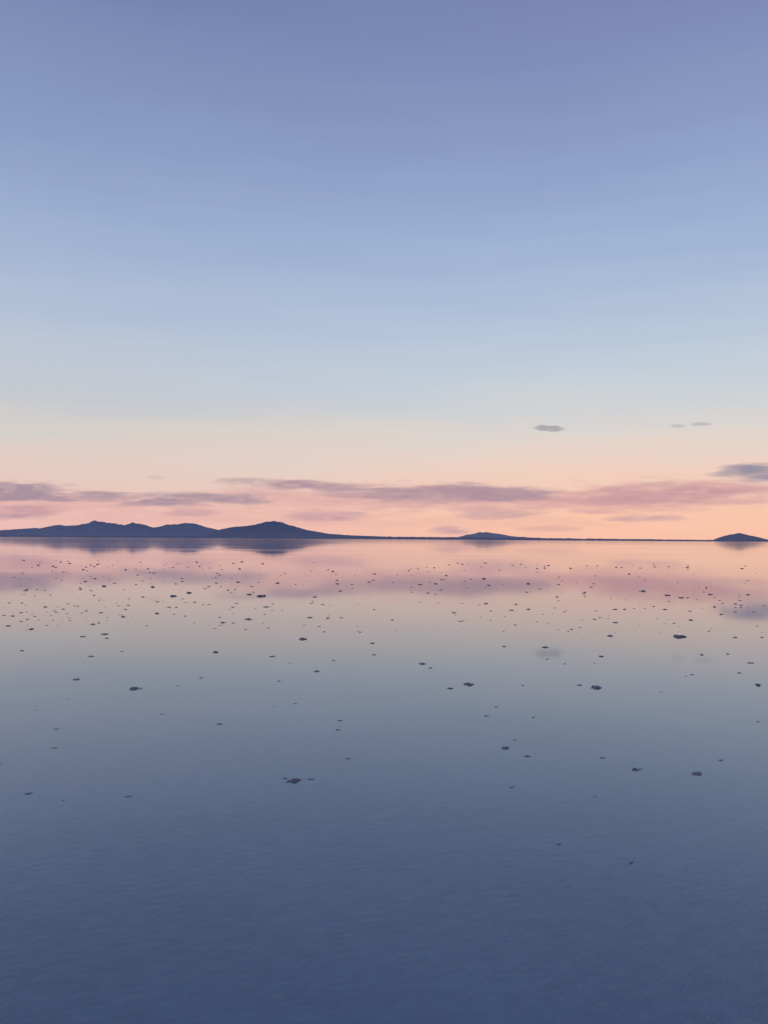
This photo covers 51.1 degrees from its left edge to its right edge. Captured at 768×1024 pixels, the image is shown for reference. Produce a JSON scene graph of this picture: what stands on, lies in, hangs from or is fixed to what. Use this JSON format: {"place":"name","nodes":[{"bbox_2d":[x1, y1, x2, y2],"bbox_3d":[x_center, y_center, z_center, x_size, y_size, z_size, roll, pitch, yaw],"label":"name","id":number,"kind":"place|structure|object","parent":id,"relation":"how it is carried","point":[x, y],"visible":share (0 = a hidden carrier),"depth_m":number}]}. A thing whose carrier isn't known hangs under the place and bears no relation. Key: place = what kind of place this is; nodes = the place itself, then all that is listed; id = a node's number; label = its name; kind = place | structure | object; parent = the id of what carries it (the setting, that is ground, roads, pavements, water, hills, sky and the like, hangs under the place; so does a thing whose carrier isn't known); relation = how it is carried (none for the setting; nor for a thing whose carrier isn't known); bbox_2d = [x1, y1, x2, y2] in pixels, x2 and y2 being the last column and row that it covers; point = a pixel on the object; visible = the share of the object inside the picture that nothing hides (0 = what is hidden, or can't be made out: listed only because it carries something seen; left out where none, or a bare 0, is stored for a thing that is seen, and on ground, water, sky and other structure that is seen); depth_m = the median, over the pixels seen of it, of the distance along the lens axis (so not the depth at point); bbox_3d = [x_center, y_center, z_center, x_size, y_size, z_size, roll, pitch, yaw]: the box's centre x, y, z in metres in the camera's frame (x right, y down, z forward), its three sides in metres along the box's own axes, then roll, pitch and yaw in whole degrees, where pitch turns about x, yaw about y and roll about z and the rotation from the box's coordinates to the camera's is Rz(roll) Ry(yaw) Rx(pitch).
{"place":"outdoors","nodes":[
{"label":"outdoors","id":0,"kind":"place"},
{"bbox_2d":[0,521,216,535],"bbox_3d":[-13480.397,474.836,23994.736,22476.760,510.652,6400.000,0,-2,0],"label":"mountain range","id":1,"kind":"structure","parent":0,"point":[94,528],"depth_m":22680.36},
{"bbox_2d":[204,521,383,536],"bbox_3d":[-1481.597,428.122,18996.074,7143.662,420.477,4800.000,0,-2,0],"label":"mountain","id":2,"kind":"structure","parent":0,"point":[273,528],"depth_m":18131.18},
{"bbox_2d":[0,537,767,1023],"bbox_3d":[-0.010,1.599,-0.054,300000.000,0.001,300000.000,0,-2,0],"label":"water","id":3,"kind":"structure","parent":0,"point":[172,851],"depth_m":5.28},
{"bbox_2d":[2,560,764,864],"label":"salt clumps","id":4,"kind":"object","parent":3,"relation":"in","point":[293,780],"visible":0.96,"depth_m":15.18},
{"bbox_2d":[0,535,767,541],"bbox_3d":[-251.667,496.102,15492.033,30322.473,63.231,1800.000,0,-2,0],"label":"shoreline","id":5,"kind":"structure","parent":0,"point":[388,537],"depth_m":15094.10},
{"bbox_2d":[0,0,767,539],"label":"sky","id":6,"kind":"structure","parent":0,"point":[393,268]},
{"bbox_2d":[460,532,530,537],"bbox_3d":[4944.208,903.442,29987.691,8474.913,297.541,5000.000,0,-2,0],"label":"hill","id":7,"kind":"structure","parent":0,"point":[487,534],"depth_m":29328.38},
{"bbox_2d":[714,533,767,540],"bbox_3d":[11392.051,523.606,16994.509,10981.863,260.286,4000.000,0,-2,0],"label":"mountain","id":8,"kind":"structure","parent":0,"point":[740,536],"depth_m":16288.63}
]}

